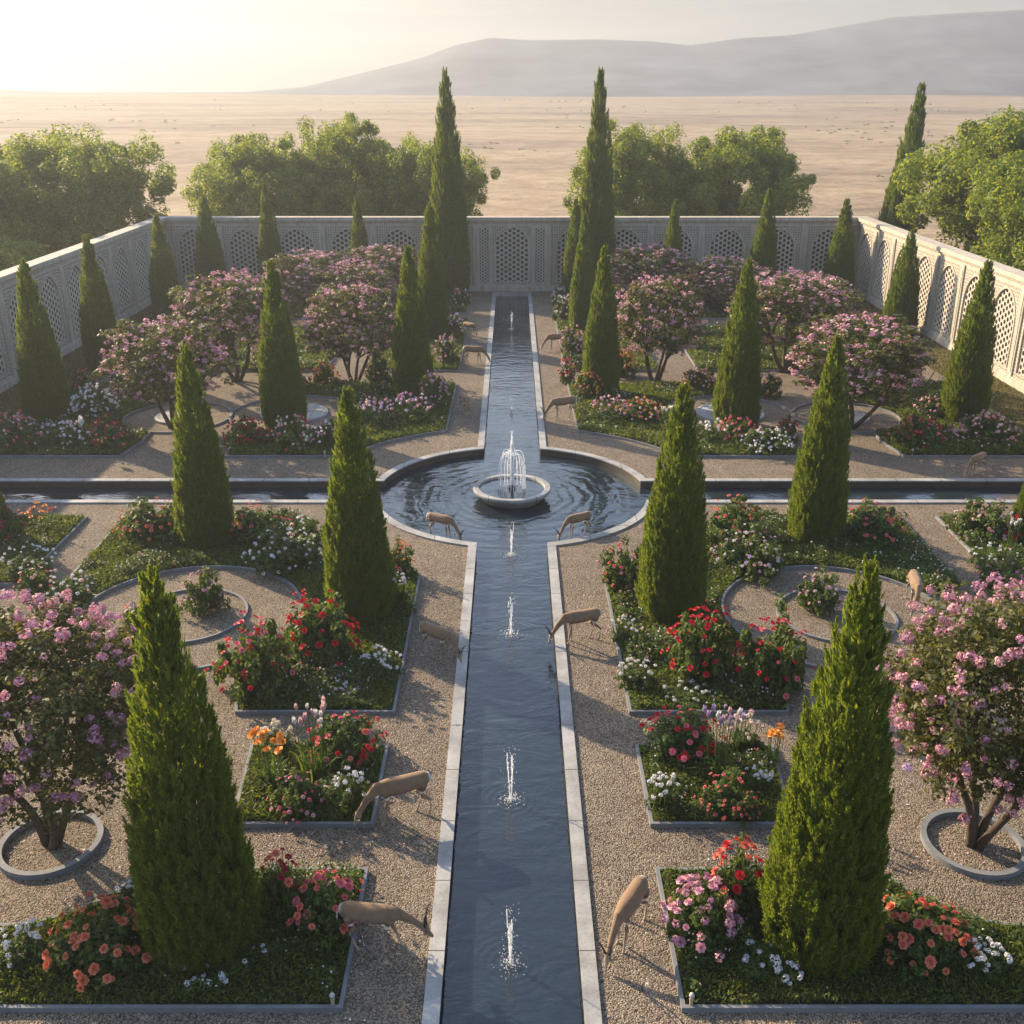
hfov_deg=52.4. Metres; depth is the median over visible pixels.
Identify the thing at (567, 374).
flower bush
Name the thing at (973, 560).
flower bush
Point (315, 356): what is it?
grass
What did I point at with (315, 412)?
stone disc
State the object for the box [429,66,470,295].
cypress tree
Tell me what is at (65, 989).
grass
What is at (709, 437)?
flower bush
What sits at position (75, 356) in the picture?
grass
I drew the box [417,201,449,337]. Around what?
cypress tree
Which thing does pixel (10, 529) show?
flower bush
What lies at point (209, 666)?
plaza edging
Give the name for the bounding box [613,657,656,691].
flower bush
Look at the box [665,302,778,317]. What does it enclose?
bed soil
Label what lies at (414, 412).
flower bush
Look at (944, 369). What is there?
grass
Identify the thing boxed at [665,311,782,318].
bed edging
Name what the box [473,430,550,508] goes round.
fountain
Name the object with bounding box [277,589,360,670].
flower bush
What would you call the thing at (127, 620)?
flower bush
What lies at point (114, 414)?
undergrowth
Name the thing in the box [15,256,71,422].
cypress tree
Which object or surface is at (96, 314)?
cypress tree
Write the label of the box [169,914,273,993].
flower bush
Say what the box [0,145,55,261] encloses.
broadleaf tree
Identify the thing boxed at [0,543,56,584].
flower bush
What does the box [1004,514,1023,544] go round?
flower bush
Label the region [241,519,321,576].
flower bush
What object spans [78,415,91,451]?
iris plant
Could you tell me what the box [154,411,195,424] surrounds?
stone disc
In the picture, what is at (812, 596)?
flower bush
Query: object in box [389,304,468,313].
bed edging
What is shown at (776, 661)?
flower bush
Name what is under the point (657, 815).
grass
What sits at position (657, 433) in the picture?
grass
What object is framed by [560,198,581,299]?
cypress tree
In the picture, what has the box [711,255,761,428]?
cypress tree
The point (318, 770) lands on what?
flower bush
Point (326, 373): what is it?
flower bush
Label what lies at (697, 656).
flower bush
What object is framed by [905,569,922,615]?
antelope
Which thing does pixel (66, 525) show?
grass
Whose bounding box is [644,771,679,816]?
flower bush
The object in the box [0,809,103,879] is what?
stone ring
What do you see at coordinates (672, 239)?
cypress tree
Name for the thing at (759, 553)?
flower bush
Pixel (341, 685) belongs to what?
flower bush
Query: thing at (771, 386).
flower bush
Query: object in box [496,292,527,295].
channel kerb
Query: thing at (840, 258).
cypress tree
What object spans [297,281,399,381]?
blossom tree
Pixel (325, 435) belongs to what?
flower bush
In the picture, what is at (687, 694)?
flower bush
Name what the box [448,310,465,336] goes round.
flower bush
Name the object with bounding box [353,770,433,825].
antelope
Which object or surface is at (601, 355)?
cypress tree
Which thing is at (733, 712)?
bed edging
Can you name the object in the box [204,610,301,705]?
flower bush
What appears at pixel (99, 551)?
grass
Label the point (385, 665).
flower bush
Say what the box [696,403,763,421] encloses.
stone disc
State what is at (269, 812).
grass
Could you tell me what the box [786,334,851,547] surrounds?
cypress tree
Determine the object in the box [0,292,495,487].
channel kerb
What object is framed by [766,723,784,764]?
flower bush
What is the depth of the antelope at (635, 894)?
15.51 m
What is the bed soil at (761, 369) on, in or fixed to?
in the bed edging at (689, 357)
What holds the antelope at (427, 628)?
on the gravel ground at (388, 987)
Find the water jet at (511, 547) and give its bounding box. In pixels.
[500,518,522,557]
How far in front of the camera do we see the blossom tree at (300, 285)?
57.41 m
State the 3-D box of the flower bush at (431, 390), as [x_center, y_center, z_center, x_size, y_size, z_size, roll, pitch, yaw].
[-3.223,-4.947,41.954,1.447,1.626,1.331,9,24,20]
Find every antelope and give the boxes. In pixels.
[336,900,433,952]
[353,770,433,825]
[419,621,466,662]
[426,512,465,539]
[459,391,469,416]
[462,345,490,362]
[463,321,477,336]
[539,395,576,420]
[541,333,565,349]
[544,607,602,644]
[554,511,592,540]
[597,875,649,967]
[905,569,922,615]
[963,452,986,476]
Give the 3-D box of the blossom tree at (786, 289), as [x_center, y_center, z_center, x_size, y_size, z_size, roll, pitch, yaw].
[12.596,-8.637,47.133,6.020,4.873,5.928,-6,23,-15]
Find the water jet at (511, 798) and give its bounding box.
[500,751,523,808]
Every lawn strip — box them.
[0,294,194,424]
[843,295,1023,429]
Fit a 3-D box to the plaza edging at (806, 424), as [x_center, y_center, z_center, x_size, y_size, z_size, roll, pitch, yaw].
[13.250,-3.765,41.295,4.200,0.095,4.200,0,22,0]
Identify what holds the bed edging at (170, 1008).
on the gravel ground at (388, 987)
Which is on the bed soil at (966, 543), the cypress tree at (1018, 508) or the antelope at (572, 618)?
the cypress tree at (1018, 508)
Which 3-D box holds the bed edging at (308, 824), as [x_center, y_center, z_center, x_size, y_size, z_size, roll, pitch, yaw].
[-3.790,5.069,19.400,2.720,0.110,2.420,0,22,0]
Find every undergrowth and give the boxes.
[0,377,173,454]
[0,513,53,574]
[140,323,333,368]
[205,294,343,317]
[229,377,452,454]
[242,745,379,819]
[368,316,463,369]
[393,296,465,311]
[558,316,643,368]
[570,379,781,453]
[613,505,957,707]
[646,741,775,818]
[663,295,804,316]
[675,872,1023,999]
[682,322,874,369]
[859,377,1023,454]
[944,510,1023,574]
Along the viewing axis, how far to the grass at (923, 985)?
15.00 m
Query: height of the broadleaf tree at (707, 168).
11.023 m
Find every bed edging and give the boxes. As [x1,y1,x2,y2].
[0,388,204,457]
[0,516,88,586]
[0,867,368,1012]
[62,514,420,714]
[163,327,354,371]
[212,305,363,318]
[225,383,456,457]
[236,744,388,827]
[365,320,468,371]
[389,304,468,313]
[555,321,657,371]
[567,383,796,457]
[604,514,963,714]
[635,744,784,827]
[655,867,1023,1012]
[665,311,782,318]
[670,330,873,371]
[815,383,1023,457]
[935,516,1022,586]
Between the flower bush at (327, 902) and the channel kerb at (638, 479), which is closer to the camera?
the flower bush at (327, 902)
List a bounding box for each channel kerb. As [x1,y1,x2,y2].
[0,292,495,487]
[5,500,476,1023]
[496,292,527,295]
[528,292,1023,487]
[547,500,1016,1023]
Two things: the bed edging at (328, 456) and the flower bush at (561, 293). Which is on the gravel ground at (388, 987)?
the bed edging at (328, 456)
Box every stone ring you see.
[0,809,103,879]
[920,808,1023,879]
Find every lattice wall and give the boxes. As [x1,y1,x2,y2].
[0,217,165,392]
[159,216,867,290]
[853,217,1023,393]
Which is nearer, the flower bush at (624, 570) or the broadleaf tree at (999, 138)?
the flower bush at (624, 570)
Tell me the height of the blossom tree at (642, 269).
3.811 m
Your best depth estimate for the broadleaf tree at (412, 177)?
73.24 m
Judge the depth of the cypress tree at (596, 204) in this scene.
62.80 m
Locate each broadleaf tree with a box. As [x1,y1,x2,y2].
[0,122,176,255]
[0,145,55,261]
[0,234,47,270]
[180,131,346,215]
[277,111,411,215]
[369,130,500,215]
[562,118,704,215]
[665,124,816,215]
[890,104,1023,261]
[964,149,1023,270]
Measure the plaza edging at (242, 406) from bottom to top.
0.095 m
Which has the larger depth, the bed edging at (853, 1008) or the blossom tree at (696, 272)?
the blossom tree at (696, 272)
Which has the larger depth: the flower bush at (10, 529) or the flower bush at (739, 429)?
the flower bush at (739, 429)
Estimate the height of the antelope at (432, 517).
0.758 m
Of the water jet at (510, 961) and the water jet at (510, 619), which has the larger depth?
the water jet at (510, 619)
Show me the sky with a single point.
(46, 45)
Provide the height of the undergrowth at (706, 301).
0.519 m
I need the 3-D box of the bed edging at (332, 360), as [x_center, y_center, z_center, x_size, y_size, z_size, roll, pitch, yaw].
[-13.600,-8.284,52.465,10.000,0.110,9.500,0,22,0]
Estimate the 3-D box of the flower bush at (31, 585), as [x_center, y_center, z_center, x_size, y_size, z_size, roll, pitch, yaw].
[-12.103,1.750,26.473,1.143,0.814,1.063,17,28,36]
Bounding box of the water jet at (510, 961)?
[493,906,526,978]
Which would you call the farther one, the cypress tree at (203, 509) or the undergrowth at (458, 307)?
the undergrowth at (458, 307)
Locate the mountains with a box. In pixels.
[0,10,1023,96]
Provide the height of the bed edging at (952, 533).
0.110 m
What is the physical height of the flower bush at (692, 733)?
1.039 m
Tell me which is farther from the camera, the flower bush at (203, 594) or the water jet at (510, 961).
the flower bush at (203, 594)
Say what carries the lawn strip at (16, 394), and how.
on the gravel ground at (388, 987)
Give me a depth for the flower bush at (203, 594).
25.49 m
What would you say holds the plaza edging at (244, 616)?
on the gravel ground at (388, 987)
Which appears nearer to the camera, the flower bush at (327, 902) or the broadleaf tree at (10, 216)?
the flower bush at (327, 902)
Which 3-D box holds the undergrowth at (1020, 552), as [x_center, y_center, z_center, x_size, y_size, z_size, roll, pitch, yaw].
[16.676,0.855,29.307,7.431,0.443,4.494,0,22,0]
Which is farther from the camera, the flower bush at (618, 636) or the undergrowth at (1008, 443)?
the undergrowth at (1008, 443)
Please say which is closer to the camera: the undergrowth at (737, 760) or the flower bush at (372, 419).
the undergrowth at (737, 760)
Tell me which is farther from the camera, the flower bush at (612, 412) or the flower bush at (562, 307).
the flower bush at (562, 307)
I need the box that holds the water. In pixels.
[0,296,1021,1023]
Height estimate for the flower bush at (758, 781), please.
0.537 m
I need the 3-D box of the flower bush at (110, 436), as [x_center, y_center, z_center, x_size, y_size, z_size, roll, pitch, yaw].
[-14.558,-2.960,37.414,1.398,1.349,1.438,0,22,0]
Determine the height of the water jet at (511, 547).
1.146 m
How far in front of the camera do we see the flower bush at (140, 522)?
29.48 m
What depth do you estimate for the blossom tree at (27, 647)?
16.10 m
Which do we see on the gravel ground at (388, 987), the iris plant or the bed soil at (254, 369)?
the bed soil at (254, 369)
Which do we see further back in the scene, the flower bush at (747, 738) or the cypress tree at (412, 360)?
the cypress tree at (412, 360)
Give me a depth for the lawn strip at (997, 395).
45.07 m
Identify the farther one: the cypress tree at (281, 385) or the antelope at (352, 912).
the cypress tree at (281, 385)
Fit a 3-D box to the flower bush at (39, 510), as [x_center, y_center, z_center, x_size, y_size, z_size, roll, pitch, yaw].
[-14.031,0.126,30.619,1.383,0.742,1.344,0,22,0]
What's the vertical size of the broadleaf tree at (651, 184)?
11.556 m
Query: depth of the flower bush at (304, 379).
44.78 m
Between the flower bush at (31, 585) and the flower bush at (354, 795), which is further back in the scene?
the flower bush at (31, 585)
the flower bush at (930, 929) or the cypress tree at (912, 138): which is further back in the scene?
the cypress tree at (912, 138)
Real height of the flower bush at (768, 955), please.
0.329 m
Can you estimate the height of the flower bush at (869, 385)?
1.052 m
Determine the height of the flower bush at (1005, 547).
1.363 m
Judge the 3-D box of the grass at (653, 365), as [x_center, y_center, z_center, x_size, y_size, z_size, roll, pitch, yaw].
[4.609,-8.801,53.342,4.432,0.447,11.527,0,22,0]
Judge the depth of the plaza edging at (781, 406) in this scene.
42.66 m
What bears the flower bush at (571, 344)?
on the bed soil at (580, 369)
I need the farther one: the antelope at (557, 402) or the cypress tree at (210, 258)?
the cypress tree at (210, 258)
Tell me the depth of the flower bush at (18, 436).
37.00 m
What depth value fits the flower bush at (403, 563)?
27.60 m
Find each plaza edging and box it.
[67,566,293,670]
[131,401,232,433]
[134,588,247,643]
[229,396,322,423]
[671,396,794,423]
[734,566,957,671]
[776,588,897,642]
[791,403,893,433]
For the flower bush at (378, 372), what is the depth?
45.28 m
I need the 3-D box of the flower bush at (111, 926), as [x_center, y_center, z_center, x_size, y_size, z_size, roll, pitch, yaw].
[-6.056,6.207,15.276,1.514,0.934,1.606,18,28,37]
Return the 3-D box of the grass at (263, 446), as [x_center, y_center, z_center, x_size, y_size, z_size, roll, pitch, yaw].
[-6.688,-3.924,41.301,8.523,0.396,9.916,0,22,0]
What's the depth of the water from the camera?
23.06 m
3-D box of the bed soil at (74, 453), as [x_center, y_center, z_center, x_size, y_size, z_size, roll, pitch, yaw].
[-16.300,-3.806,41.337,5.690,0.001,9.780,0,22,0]
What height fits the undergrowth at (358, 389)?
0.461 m
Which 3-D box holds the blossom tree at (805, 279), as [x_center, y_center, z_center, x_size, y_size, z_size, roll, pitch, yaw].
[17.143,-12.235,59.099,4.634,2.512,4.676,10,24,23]
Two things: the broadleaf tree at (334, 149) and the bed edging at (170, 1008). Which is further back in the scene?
the broadleaf tree at (334, 149)
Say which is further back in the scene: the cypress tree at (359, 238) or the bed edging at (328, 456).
the cypress tree at (359, 238)
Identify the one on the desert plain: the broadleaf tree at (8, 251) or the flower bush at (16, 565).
the broadleaf tree at (8, 251)
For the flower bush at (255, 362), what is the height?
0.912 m
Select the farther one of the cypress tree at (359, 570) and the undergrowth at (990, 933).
the cypress tree at (359, 570)
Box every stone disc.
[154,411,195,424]
[260,403,327,422]
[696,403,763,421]
[834,410,869,423]
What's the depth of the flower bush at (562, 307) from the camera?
58.26 m
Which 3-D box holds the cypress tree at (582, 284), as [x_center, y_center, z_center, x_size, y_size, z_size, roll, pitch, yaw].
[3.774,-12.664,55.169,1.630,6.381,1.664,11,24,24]
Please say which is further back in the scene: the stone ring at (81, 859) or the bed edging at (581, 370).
the bed edging at (581, 370)
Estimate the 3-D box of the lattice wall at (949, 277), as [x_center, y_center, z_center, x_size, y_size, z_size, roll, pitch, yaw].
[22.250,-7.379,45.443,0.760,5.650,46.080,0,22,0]
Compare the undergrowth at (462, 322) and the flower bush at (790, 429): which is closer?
the flower bush at (790, 429)
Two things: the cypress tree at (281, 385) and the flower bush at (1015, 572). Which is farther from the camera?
the cypress tree at (281, 385)
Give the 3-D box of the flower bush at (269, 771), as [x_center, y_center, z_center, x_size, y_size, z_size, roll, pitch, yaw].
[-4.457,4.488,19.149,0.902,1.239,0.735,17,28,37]
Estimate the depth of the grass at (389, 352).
50.65 m
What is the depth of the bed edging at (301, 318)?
59.18 m
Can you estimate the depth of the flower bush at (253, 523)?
29.65 m
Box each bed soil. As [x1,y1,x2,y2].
[0,518,79,582]
[2,385,176,454]
[122,331,348,369]
[368,321,467,369]
[556,321,651,369]
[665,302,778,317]
[690,342,876,369]
[942,519,1022,579]
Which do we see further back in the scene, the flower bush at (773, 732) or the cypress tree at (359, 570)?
the cypress tree at (359, 570)
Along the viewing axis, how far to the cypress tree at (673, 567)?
24.41 m
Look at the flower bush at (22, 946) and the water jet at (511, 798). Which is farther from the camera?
the water jet at (511, 798)
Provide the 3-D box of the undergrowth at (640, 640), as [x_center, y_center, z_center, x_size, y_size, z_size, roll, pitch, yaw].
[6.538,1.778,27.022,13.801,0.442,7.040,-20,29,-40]
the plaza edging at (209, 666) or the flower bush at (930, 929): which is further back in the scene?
the plaza edging at (209, 666)
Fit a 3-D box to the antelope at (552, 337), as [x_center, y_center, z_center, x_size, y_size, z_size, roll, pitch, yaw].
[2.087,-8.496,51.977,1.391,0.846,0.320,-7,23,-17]
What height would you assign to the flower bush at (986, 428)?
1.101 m
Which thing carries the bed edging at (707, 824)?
on the gravel ground at (388, 987)
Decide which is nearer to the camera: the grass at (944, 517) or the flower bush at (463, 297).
the grass at (944, 517)
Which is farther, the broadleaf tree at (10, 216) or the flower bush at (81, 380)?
the broadleaf tree at (10, 216)
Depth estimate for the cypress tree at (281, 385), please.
38.65 m
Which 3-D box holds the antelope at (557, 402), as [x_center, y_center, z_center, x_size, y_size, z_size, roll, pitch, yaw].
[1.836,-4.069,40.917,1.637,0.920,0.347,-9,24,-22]
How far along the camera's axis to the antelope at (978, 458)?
34.89 m
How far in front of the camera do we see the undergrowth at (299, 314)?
60.89 m
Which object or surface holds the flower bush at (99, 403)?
on the bed soil at (74, 453)
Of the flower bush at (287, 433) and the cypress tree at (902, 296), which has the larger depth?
the cypress tree at (902, 296)
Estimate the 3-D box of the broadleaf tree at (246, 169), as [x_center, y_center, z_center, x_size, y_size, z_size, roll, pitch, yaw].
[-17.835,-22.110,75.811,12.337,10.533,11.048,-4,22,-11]
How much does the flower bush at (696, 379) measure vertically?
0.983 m
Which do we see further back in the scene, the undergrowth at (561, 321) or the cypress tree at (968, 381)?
the undergrowth at (561, 321)
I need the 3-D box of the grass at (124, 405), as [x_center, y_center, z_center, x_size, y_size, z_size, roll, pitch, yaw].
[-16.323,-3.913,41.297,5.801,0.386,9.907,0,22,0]
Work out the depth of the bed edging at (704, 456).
38.09 m
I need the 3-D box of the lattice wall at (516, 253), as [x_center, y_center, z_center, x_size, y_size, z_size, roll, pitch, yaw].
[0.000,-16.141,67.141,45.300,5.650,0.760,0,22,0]
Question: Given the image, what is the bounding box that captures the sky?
[0,0,1023,91]
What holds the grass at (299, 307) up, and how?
on the bed soil
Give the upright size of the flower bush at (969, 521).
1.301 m
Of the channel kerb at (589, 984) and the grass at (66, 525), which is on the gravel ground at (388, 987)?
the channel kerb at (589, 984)
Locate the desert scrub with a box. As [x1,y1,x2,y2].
[0,99,1021,176]
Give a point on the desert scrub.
(113, 119)
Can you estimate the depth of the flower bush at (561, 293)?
62.91 m
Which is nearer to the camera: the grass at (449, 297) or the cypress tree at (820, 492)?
the cypress tree at (820, 492)
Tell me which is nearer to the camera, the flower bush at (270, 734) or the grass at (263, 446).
the flower bush at (270, 734)
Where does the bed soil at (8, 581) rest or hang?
in the bed edging at (70, 533)
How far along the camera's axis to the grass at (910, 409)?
39.22 m
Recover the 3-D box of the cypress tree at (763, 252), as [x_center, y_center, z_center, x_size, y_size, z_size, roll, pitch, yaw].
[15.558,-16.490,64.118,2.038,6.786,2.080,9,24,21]
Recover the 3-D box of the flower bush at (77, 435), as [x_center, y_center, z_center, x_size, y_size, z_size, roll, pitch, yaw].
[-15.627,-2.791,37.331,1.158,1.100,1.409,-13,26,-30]
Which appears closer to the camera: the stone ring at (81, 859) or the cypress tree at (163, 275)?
the stone ring at (81, 859)
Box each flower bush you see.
[0,406,42,454]
[0,500,25,544]
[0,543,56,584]
[0,917,51,988]
[12,564,59,602]
[17,501,59,533]
[39,420,71,446]
[40,569,94,608]
[41,890,151,993]
[58,420,95,448]
[67,382,119,419]
[70,368,95,393]
[89,412,128,449]
[112,496,181,549]
[115,880,135,899]
[122,601,141,638]
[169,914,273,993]
[178,564,230,617]
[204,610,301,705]
[221,414,273,447]
[230,500,299,546]
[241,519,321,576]
[246,726,290,789]
[248,351,260,369]
[258,847,302,922]
[260,718,295,756]
[266,414,318,452]
[266,767,324,824]
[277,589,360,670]
[286,510,322,546]
[286,869,363,951]
[290,696,341,783]
[301,371,310,387]
[305,710,388,774]
[307,418,338,447]
[307,672,362,704]
[311,361,340,382]
[333,765,374,820]
[356,396,392,428]
[360,349,392,385]
[360,644,406,682]
[381,571,416,616]
[387,391,432,422]
[391,534,414,576]
[417,370,449,410]
[431,333,460,363]
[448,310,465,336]
[450,288,471,303]
[551,283,568,303]
[552,294,569,320]
[557,323,584,352]
[557,353,577,383]
[574,371,603,398]
[590,394,633,421]
[596,533,640,595]
[609,614,638,647]
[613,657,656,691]
[616,395,663,421]
[618,346,638,377]
[639,702,726,771]
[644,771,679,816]
[658,405,674,424]
[660,600,738,685]
[660,677,716,714]
[660,872,743,961]
[681,365,716,389]
[692,703,745,778]
[693,766,760,828]
[699,417,727,444]
[704,494,770,543]
[709,831,765,921]
[710,521,784,587]
[713,414,761,440]
[724,709,764,753]
[731,937,804,993]
[735,593,818,702]
[740,425,794,454]
[744,762,773,796]
[761,372,782,398]
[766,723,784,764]
[776,413,801,443]
[793,563,843,617]
[842,497,910,553]
[863,375,898,396]
[878,889,985,984]
[887,414,947,452]
[912,392,940,415]
[943,496,1017,543]
[947,409,1022,447]
[960,936,1012,993]
[967,542,1013,571]
[974,554,1023,601]
[1000,512,1021,555]
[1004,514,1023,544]
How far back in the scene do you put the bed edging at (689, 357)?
48.07 m
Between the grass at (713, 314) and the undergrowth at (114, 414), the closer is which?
the undergrowth at (114, 414)
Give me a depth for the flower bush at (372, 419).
39.86 m
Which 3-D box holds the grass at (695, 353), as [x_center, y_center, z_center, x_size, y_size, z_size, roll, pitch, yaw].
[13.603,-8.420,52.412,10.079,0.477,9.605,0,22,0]
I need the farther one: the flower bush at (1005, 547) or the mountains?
the mountains
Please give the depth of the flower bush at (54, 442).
37.84 m
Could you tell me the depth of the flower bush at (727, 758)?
19.27 m
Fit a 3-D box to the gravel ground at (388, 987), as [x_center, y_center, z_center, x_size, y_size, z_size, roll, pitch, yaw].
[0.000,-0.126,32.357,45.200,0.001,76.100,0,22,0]
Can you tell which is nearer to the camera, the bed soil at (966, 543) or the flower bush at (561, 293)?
the bed soil at (966, 543)
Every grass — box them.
[0,297,198,427]
[0,380,178,454]
[0,512,83,582]
[0,866,363,1003]
[64,511,417,709]
[134,324,351,369]
[196,297,345,317]
[227,379,455,454]
[237,740,383,821]
[366,318,467,369]
[392,295,467,311]
[556,318,657,369]
[568,379,796,455]
[608,511,960,709]
[638,742,783,821]
[660,295,812,317]
[660,864,1023,1004]
[674,324,888,369]
[850,379,1023,454]
[851,293,1023,427]
[939,512,1023,579]
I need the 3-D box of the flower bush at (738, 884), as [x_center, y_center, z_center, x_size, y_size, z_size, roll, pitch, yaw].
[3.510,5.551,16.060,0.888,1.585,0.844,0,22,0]
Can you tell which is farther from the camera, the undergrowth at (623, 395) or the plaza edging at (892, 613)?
the undergrowth at (623, 395)
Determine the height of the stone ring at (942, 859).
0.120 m
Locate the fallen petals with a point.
(618, 809)
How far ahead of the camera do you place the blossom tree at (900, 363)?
38.06 m
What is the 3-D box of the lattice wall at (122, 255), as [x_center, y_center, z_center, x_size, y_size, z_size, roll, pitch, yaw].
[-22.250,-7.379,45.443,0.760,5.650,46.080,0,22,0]
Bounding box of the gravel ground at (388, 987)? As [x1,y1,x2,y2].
[0,291,1023,1023]
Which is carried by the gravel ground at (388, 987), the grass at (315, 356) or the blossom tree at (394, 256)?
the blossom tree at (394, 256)
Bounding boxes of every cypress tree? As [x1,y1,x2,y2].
[0,491,13,541]
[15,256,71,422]
[78,234,119,373]
[120,564,262,975]
[148,213,182,320]
[170,342,234,548]
[193,193,227,296]
[257,183,287,285]
[257,259,307,429]
[320,385,398,625]
[350,195,369,295]
[390,245,434,397]
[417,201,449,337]
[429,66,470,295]
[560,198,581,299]
[568,212,595,331]
[579,66,617,284]
[581,244,622,395]
[634,381,712,623]
[659,198,682,295]
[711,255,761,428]
[749,188,777,291]
[757,553,897,984]
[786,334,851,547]
[822,198,856,293]
[878,81,926,233]
[881,228,920,330]
[939,258,996,422]
[1006,484,1023,530]
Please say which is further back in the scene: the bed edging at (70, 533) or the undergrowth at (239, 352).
the undergrowth at (239, 352)
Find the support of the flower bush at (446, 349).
on the bed soil at (435, 360)
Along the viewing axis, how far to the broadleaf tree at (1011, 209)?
55.57 m
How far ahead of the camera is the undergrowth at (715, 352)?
51.73 m
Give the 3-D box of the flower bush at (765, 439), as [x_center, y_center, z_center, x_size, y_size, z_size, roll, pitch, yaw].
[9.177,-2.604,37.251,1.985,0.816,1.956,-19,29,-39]
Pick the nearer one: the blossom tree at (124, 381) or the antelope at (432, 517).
the antelope at (432, 517)
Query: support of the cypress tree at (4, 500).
on the bed soil at (8, 581)
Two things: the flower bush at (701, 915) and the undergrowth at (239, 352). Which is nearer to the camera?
the flower bush at (701, 915)
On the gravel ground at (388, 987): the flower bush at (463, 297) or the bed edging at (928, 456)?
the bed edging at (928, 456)
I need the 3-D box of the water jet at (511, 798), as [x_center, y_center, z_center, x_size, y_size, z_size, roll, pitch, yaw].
[-0.004,4.832,19.100,0.593,1.165,0.506,-11,24,-25]
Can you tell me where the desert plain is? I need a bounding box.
[0,94,1023,265]
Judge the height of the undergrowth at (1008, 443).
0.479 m
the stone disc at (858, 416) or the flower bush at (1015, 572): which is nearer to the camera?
the flower bush at (1015, 572)
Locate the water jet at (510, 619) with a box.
[502,597,522,637]
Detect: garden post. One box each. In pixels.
[329,992,334,1004]
[689,992,694,1004]
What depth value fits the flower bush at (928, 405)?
41.13 m
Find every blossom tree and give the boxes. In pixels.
[0,588,156,850]
[86,313,239,429]
[167,267,289,381]
[255,248,353,317]
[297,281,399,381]
[312,258,394,325]
[341,243,420,302]
[598,243,692,305]
[616,273,709,382]
[681,254,773,309]
[724,267,865,372]
[774,272,852,313]
[785,311,937,428]
[875,572,1023,850]
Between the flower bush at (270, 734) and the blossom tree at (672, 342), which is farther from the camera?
the blossom tree at (672, 342)
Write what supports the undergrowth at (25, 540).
on the bed soil at (8, 581)
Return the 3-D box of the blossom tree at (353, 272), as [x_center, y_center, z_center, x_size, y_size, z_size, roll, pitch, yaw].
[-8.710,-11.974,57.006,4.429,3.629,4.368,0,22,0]
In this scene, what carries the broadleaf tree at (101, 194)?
on the desert plain
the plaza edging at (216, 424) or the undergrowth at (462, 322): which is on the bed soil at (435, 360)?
the undergrowth at (462, 322)
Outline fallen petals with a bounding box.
[0,377,1022,1023]
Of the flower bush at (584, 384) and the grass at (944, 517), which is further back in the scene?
the flower bush at (584, 384)

